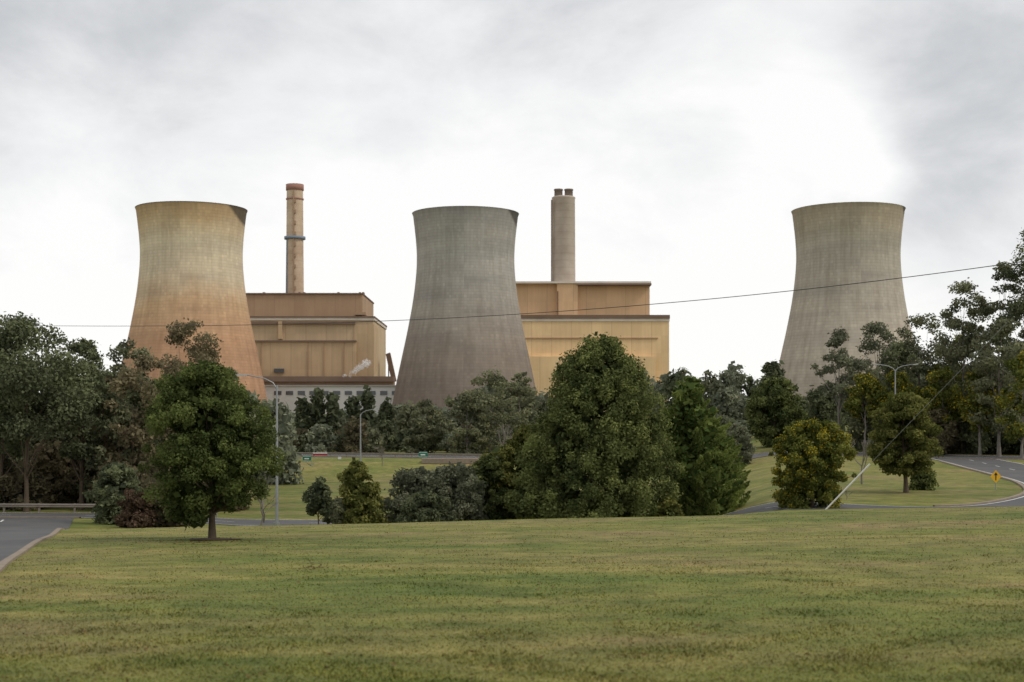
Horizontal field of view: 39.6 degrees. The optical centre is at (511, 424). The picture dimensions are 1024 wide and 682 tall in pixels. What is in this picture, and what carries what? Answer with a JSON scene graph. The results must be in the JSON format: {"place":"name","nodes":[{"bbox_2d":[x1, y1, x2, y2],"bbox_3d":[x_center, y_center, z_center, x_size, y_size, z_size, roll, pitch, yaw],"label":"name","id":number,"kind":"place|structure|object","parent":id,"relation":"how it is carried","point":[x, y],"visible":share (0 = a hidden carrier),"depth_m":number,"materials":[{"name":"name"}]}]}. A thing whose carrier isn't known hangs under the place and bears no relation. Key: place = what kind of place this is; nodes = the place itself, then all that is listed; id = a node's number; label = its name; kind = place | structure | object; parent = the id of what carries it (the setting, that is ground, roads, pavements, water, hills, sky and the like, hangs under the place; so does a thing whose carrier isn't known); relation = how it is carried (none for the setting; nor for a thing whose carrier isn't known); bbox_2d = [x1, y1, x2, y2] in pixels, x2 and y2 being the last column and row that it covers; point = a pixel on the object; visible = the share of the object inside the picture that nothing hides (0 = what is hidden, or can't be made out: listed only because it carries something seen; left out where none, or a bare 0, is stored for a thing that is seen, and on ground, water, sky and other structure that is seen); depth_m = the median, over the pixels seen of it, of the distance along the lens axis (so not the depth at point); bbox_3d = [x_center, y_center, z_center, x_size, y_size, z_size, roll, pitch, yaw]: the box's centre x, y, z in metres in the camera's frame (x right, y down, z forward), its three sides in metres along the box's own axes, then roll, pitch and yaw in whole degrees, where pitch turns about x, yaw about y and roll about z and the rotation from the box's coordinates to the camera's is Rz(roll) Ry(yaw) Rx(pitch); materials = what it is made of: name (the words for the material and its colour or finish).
{"place":"outdoors","nodes":[
{"label":"outdoors","id":0,"kind":"place"},
{"bbox_2d":[0,516,74,572],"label":"road","id":1,"kind":"structure","parent":0,"point":[19,537],"depth_m":63.26,"materials":[{"name":"grey asphalt"}]},
{"bbox_2d":[0,425,1023,681],"bbox_3d":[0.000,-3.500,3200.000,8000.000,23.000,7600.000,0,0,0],"label":"ground","id":2,"kind":"structure","parent":0,"point":[958,485],"depth_m":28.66,"materials":[{"name":"green plant"}]},
{"bbox_2d":[0,333,47,500],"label":"eucalyptus tree","id":3,"kind":"object","parent":2,"relation":"on","point":[12,452],"visible":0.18,"depth_m":121.34,"materials":[{"name":"green plant"}]},
{"bbox_2d":[0,311,105,511],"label":"eucalyptus tree","id":4,"kind":"object","parent":2,"relation":"on","point":[25,368],"visible":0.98,"depth_m":116.31,"materials":[{"name":"green plant"}]},
{"bbox_2d":[38,337,122,509],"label":"eucalyptus tree","id":5,"kind":"object","parent":2,"relation":"on","point":[76,449],"visible":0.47,"depth_m":121.32,"materials":[{"name":"green plant"}]},
{"bbox_2d":[0,503,216,516],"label":"guard rail","id":6,"kind":"object","parent":2,"relation":"on","point":[74,506],"visible":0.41,"depth_m":117.16,"materials":[{"name":"metal"}]},
{"bbox_2d":[82,461,142,524],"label":"shrub","id":7,"kind":"object","parent":2,"relation":"on","point":[107,493],"visible":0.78,"depth_m":99.01,"materials":[{"name":"green plant"}]},
{"bbox_2d":[0,367,256,511],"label":"forest trees","id":8,"kind":"object","parent":2,"relation":"on","point":[53,478],"visible":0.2,"depth_m":122.44,"materials":[{"name":"green plant"}]},
{"bbox_2d":[105,337,152,459],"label":"eucalyptus tree","id":9,"kind":"object","parent":2,"relation":"on","point":[123,348],"visible":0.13,"depth_m":134.08,"materials":[{"name":"green plant"}]},
{"bbox_2d":[113,488,157,527],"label":"shrub","id":10,"kind":"object","parent":2,"relation":"on","point":[136,512],"visible":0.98,"depth_m":94.44,"materials":[{"name":"brown plant"}]},
{"bbox_2d":[107,354,171,451],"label":"eucalyptus tree","id":11,"kind":"object","parent":2,"relation":"on","point":[146,362],"visible":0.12,"depth_m":127.50,"materials":[{"name":"green plant"}]},
{"bbox_2d":[140,477,190,527],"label":"shrub","id":12,"kind":"object","parent":2,"relation":"on","point":[162,521],"visible":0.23,"depth_m":96.38,"materials":[{"name":"green plant"}]},
{"bbox_2d":[30,369,313,484],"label":"background forest trees","id":13,"kind":"object","parent":2,"relation":"on","point":[292,467],"visible":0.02,"depth_m":188.94,"materials":[{"name":"green plant"}]},
{"bbox_2d":[158,317,224,376],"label":"eucalyptus tree","id":14,"kind":"object","parent":2,"relation":"on","point":[198,352],"visible":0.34,"depth_m":139.73,"materials":[{"name":"green plant"}]},
{"bbox_2d":[123,201,266,402],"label":"cooling tower","id":15,"kind":"structure","parent":2,"relation":"on","point":[191,261],"depth_m":750.09,"materials":[{"name":"concrete"}]},
{"bbox_2d":[132,359,290,537],"bbox_3d":[-10.975,1.077,51.993,5.581,6.908,5.328,0,0,0],"label":"broadleaf tree","id":16,"kind":"object","parent":2,"relation":"on","point":[222,453],"visible":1,"depth_m":51.07,"materials":[{"name":"green plant"}]},
{"bbox_2d":[189,538,238,539],"bbox_3d":[-10.868,4.193,51.947,1.959,0.090,1.999,0,0,0],"label":"mulch bed","id":17,"kind":"object","parent":2,"relation":"on","point":[212,538],"visible":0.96,"depth_m":51.67,"materials":[{"name":"soil"}]},
{"bbox_2d":[224,366,253,420],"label":"eucalyptus tree","id":18,"kind":"object","parent":2,"relation":"on","point":[235,371],"visible":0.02,"depth_m":138.06,"materials":[{"name":"green plant"}]},
{"bbox_2d":[236,373,279,524],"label":"street lamp","id":19,"kind":"object","parent":2,"relation":"on","point":[276,522],"visible":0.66,"depth_m":95.94,"materials":[{"name":"metal"}]},
{"bbox_2d":[251,473,278,524],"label":"bare tree","id":20,"kind":"object","parent":2,"relation":"on","point":[262,512],"visible":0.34,"depth_m":89.90,"materials":[{"name":"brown plant"}]},
{"bbox_2d":[284,183,305,292],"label":"chimney stack","id":21,"kind":"object","parent":2,"relation":"on","point":[294,237],"visible":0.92,"depth_m":910.26,"materials":[{"name":"concrete"}]},
{"bbox_2d":[293,395,310,443],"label":"casuarina tree","id":22,"kind":"object","parent":2,"relation":"on","point":[301,409],"visible":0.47,"depth_m":289.32,"materials":[{"name":"green plant"}]},
{"bbox_2d":[303,456,310,460],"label":"road sign","id":23,"kind":"object","parent":2,"relation":"on","point":[306,458],"visible":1,"depth_m":231.97,"materials":[{"name":"green metal"}]},
{"bbox_2d":[301,476,332,524],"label":"tree","id":24,"kind":"object","parent":2,"relation":"on","point":[316,497],"visible":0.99,"depth_m":91.61,"materials":[{"name":"green plant"}]},
{"bbox_2d":[307,387,326,429],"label":"casuarina tree","id":25,"kind":"object","parent":2,"relation":"on","point":[316,411],"visible":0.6,"depth_m":289.15,"materials":[{"name":"green plant"}]},
{"bbox_2d":[313,452,326,454],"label":"road barrier","id":26,"kind":"object","parent":2,"relation":"on","point":[319,453],"visible":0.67,"depth_m":239.95,"materials":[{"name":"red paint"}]},
{"bbox_2d":[246,292,396,418],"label":"power station building","id":27,"kind":"structure","parent":2,"relation":"on","point":[343,361],"depth_m":870.60,"materials":[{"name":"beige metal"}]},
{"bbox_2d":[324,392,339,448],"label":"casuarina tree","id":28,"kind":"object","parent":2,"relation":"on","point":[331,407],"visible":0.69,"depth_m":289.12,"materials":[{"name":"green plant"}]},
{"bbox_2d":[321,497,345,523],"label":"shrub","id":29,"kind":"object","parent":2,"relation":"on","point":[338,508],"visible":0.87,"depth_m":94.56,"materials":[{"name":"green plant"}]},
{"bbox_2d":[341,394,361,425],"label":"casuarina tree","id":30,"kind":"object","parent":2,"relation":"on","point":[353,407],"visible":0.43,"depth_m":289.42,"materials":[{"name":"green plant"}]},
{"bbox_2d":[335,457,387,523],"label":"shrub","id":31,"kind":"object","parent":2,"relation":"on","point":[360,500],"visible":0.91,"depth_m":95.32,"materials":[{"name":"green plant"}]},
{"bbox_2d":[358,384,377,443],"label":"casuarina tree","id":32,"kind":"object","parent":2,"relation":"on","point":[367,400],"visible":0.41,"depth_m":289.25,"materials":[{"name":"green plant"}]},
{"bbox_2d":[360,409,377,460],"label":"street lamp","id":33,"kind":"object","parent":2,"relation":"on","point":[360,431],"visible":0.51,"depth_m":214.90,"materials":[{"name":"metal"}]},
{"bbox_2d":[374,445,384,465],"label":"bare tree","id":34,"kind":"object","parent":2,"relation":"on","point":[382,451],"visible":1,"depth_m":224.97,"materials":[{"name":"brown plant"}]},
{"bbox_2d":[378,396,397,435],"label":"casuarina tree","id":35,"kind":"object","parent":2,"relation":"on","point":[386,411],"visible":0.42,"depth_m":289.35,"materials":[{"name":"green plant"}]},
{"bbox_2d":[296,452,486,457],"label":"guard rail","id":36,"kind":"object","parent":2,"relation":"on","point":[411,454],"visible":0.3,"depth_m":242.18,"materials":[{"name":"metal"}]},
{"bbox_2d":[378,466,437,522],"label":"shrub","id":37,"kind":"object","parent":2,"relation":"on","point":[409,481],"visible":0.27,"depth_m":97.93,"materials":[{"name":"green plant"}]},
{"bbox_2d":[419,452,426,458],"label":"road sign","id":38,"kind":"object","parent":2,"relation":"on","point":[422,454],"visible":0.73,"depth_m":235.97,"materials":[{"name":"green metal"}]},
{"bbox_2d":[401,399,445,452],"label":"eucalyptus tree","id":39,"kind":"object","parent":2,"relation":"on","point":[436,431],"visible":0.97,"depth_m":267.05,"materials":[{"name":"green plant"}]},
{"bbox_2d":[396,489,457,522],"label":"shrub","id":40,"kind":"object","parent":2,"relation":"on","point":[424,505],"visible":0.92,"depth_m":91.27,"materials":[{"name":"green plant"}]},
{"bbox_2d":[422,458,477,463],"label":"road bridge","id":41,"kind":"structure","parent":2,"relation":"on","point":[443,460],"depth_m":228.00,"materials":[{"name":"concrete"}]},
{"bbox_2d":[419,461,488,520],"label":"shrub","id":42,"kind":"object","parent":2,"relation":"on","point":[458,485],"visible":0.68,"depth_m":95.75,"materials":[{"name":"green plant"}]},
{"bbox_2d":[392,206,536,410],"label":"cooling tower","id":43,"kind":"structure","parent":2,"relation":"on","point":[465,269],"depth_m":763.50,"materials":[{"name":"concrete"}]},
{"bbox_2d":[445,389,491,453],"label":"eucalyptus tree","id":44,"kind":"object","parent":2,"relation":"on","point":[460,436],"visible":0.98,"depth_m":261.04,"materials":[{"name":"green plant"}]},
{"bbox_2d":[461,365,522,453],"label":"eucalyptus tree","id":45,"kind":"object","parent":2,"relation":"on","point":[495,402],"visible":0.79,"depth_m":263.67,"materials":[{"name":"green plant"}]},
{"bbox_2d":[471,448,512,519],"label":"cypress tree","id":46,"kind":"object","parent":2,"relation":"on","point":[488,466],"visible":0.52,"depth_m":103.33,"materials":[{"name":"green plant"}]},
{"bbox_2d":[495,422,511,445],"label":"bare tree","id":47,"kind":"object","parent":2,"relation":"on","point":[504,433],"visible":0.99,"depth_m":240.00,"materials":[{"name":"grey plant"}]},
{"bbox_2d":[2,521,1016,681],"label":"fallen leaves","id":48,"kind":"object","parent":2,"relation":"on","point":[622,670],"visible":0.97,"depth_m":18.72,"materials":[{"name":"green plant"}]},
{"bbox_2d":[471,423,549,519],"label":"cypress tree","id":49,"kind":"object","parent":2,"relation":"on","point":[505,453],"visible":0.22,"depth_m":104.72,"materials":[{"name":"green plant"}]},
{"bbox_2d":[500,372,536,436],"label":"eucalyptus tree","id":50,"kind":"object","parent":2,"relation":"on","point":[514,388],"visible":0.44,"depth_m":274.25,"materials":[{"name":"green plant"}]},
{"bbox_2d":[18,261,1023,325],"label":"power line","id":51,"kind":"object","parent":2,"relation":"on","point":[615,307],"visible":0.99,"depth_m":75.81,"materials":[{"name":"black metal"}]},
{"bbox_2d":[551,188,574,280],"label":"chimney stack","id":52,"kind":"object","parent":2,"relation":"on","point":[562,237],"visible":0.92,"depth_m":908.76,"materials":[{"name":"concrete"}]},
{"bbox_2d":[516,281,669,411],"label":"power station building","id":53,"kind":"structure","parent":2,"relation":"on","point":[641,332],"depth_m":890.00,"materials":[{"name":"beige concrete"}]},
{"bbox_2d":[503,331,684,519],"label":"cypress tree","id":54,"kind":"object","parent":2,"relation":"on","point":[622,439],"visible":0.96,"depth_m":94.54,"materials":[{"name":"green plant"}]},
{"bbox_2d":[257,360,1010,452],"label":"distant trees","id":55,"kind":"object","parent":2,"relation":"on","point":[724,394],"visible":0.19,"depth_m":309.67,"materials":[{"name":"green plant"}]},
{"bbox_2d":[653,497,684,516],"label":"shrub","id":56,"kind":"object","parent":2,"relation":"on","point":[666,505],"visible":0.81,"depth_m":95.46,"materials":[{"name":"green plant"}]},
{"bbox_2d":[654,375,750,515],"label":"conifer tree","id":57,"kind":"object","parent":2,"relation":"on","point":[709,485],"visible":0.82,"depth_m":102.62,"materials":[{"name":"green plant"}]},
{"bbox_2d":[692,413,735,461],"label":"eucalyptus tree","id":58,"kind":"object","parent":2,"relation":"on","point":[724,420],"visible":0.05,"depth_m":198.76,"materials":[{"name":"green plant"}]},
{"bbox_2d":[725,422,757,465],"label":"eucalyptus tree","id":59,"kind":"object","parent":2,"relation":"on","point":[737,431],"visible":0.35,"depth_m":188.71,"materials":[{"name":"green plant"}]},
{"bbox_2d":[753,359,791,434],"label":"round tree","id":60,"kind":"object","parent":2,"relation":"on","point":[769,369],"visible":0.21,"depth_m":261.02,"materials":[{"name":"green plant"}]},
{"bbox_2d":[744,375,809,446],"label":"round tree","id":61,"kind":"object","parent":2,"relation":"on","point":[773,397],"visible":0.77,"depth_m":233.15,"materials":[{"name":"green plant"}]},
{"bbox_2d":[768,417,857,508],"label":"wattle tree","id":62,"kind":"object","parent":2,"relation":"on","point":[816,464],"visible":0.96,"depth_m":90.72,"materials":[{"name":"green plant"}]},
{"bbox_2d":[803,380,847,433],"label":"round tree","id":63,"kind":"object","parent":2,"relation":"on","point":[822,407],"visible":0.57,"depth_m":248.54,"materials":[{"name":"green plant"}]},
{"bbox_2d":[809,326,869,429],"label":"eucalyptus tree","id":64,"kind":"object","parent":2,"relation":"on","point":[840,358],"visible":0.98,"depth_m":214.47,"materials":[{"name":"green plant"}]},
{"bbox_2d":[779,202,913,401],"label":"cooling tower","id":65,"kind":"structure","parent":2,"relation":"on","point":[841,243],"depth_m":739.73,"materials":[{"name":"concrete"}]},
{"bbox_2d":[851,438,872,483],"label":"bare tree","id":66,"kind":"object","parent":2,"relation":"on","point":[865,455],"visible":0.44,"depth_m":119.95,"materials":[{"name":"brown plant"}]},
{"bbox_2d":[842,372,887,452],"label":"wattle tree","id":67,"kind":"object","parent":2,"relation":"on","point":[855,406],"visible":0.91,"depth_m":204.23,"materials":[{"name":"green plant"}]},
{"bbox_2d":[836,321,899,390],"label":"eucalyptus tree","id":68,"kind":"object","parent":2,"relation":"on","point":[877,329],"visible":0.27,"depth_m":219.02,"materials":[{"name":"green plant"}]},
{"bbox_2d":[872,363,917,393],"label":"street lamp","id":69,"kind":"object","parent":2,"relation":"on","point":[895,370],"visible":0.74,"depth_m":189.93,"materials":[{"name":"metal"}]},
{"bbox_2d":[871,370,921,422],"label":"wattle tree","id":70,"kind":"object","parent":2,"relation":"on","point":[902,380],"visible":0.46,"depth_m":199.69,"materials":[{"name":"green plant"}]},
{"bbox_2d":[864,391,943,492],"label":"olive tree","id":71,"kind":"object","parent":2,"relation":"on","point":[915,450],"visible":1,"depth_m":107.07,"materials":[{"name":"green plant"}]},
{"bbox_2d":[879,339,938,397],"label":"eucalyptus tree","id":72,"kind":"object","parent":2,"relation":"on","point":[894,353],"visible":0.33,"depth_m":211.50,"materials":[{"name":"green plant"}]},
{"bbox_2d":[826,337,992,508],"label":"stay wire","id":73,"kind":"object","parent":2,"relation":"on","point":[844,490],"visible":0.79,"depth_m":83.20,"materials":[{"name":"white paint"}]},
{"bbox_2d":[884,312,951,388],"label":"eucalyptus tree","id":74,"kind":"object","parent":2,"relation":"on","point":[925,355],"visible":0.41,"depth_m":213.90,"materials":[{"name":"green plant"}]},
{"bbox_2d":[908,467,939,490],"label":"shrub","id":75,"kind":"object","parent":2,"relation":"on","point":[926,481],"visible":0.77,"depth_m":111.29,"materials":[{"name":"green plant"}]},
{"bbox_2d":[841,366,1023,454],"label":"forest trees","id":76,"kind":"object","parent":2,"relation":"on","point":[951,439],"visible":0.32,"depth_m":199.41,"materials":[{"name":"green plant"}]},
{"bbox_2d":[919,366,968,428],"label":"wattle tree","id":77,"kind":"object","parent":2,"relation":"on","point":[930,390],"visible":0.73,"depth_m":196.80,"materials":[{"name":"green plant"}]},
{"bbox_2d":[926,332,967,405],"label":"eucalyptus tree","id":78,"kind":"object","parent":2,"relation":"on","point":[937,366],"visible":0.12,"depth_m":211.05,"materials":[{"name":"green plant"}]},
{"bbox_2d":[930,277,997,452],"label":"eucalyptus tree","id":79,"kind":"object","parent":2,"relation":"on","point":[961,352],"visible":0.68,"depth_m":203.97,"materials":[{"name":"green plant"}]},
{"bbox_2d":[956,368,1004,455],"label":"wattle tree","id":80,"kind":"object","parent":2,"relation":"on","point":[971,403],"visible":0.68,"depth_m":191.22,"materials":[{"name":"green plant"}]},
{"bbox_2d":[956,261,1023,416],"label":"eucalyptus tree","id":81,"kind":"object","parent":2,"relation":"on","point":[984,307],"visible":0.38,"depth_m":199.45,"materials":[{"name":"green plant"}]},
{"bbox_2d":[958,317,1023,456],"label":"eucalyptus tree","id":82,"kind":"object","parent":2,"relation":"on","point":[1002,327],"visible":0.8,"depth_m":189.15,"materials":[{"name":"green plant"}]},
{"bbox_2d":[990,470,1000,489],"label":"warning sign","id":83,"kind":"object","parent":2,"relation":"on","point":[995,476],"visible":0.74,"depth_m":112.00,"materials":[{"name":"metal"}]},
{"bbox_2d":[987,227,1023,372],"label":"eucalyptus tree","id":84,"kind":"object","parent":2,"relation":"on","point":[1018,306],"visible":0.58,"depth_m":195.02,"materials":[{"name":"green plant"}]},
{"bbox_2d":[993,351,1023,458],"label":"wattle tree","id":85,"kind":"object","parent":2,"relation":"on","point":[1003,401],"visible":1,"depth_m":181.76,"materials":[{"name":"green plant"}]},
{"bbox_2d":[0,458,1023,525],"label":"road","id":86,"kind":"structure","parent":0,"point":[1010,471],"depth_m":110.69,"materials":[{"name":"grey asphalt"}]},
{"bbox_2d":[0,0,1023,400],"label":"sky","id":87,"kind":"structure","parent":0,"point":[686,136],"materials":[{"name":"white"}]},
{"bbox_2d":[299,451,1023,471],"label":"road","id":88,"kind":"structure","parent":0,"point":[765,454],"depth_m":215.45,"materials":[{"name":"grey asphalt"}]}
]}

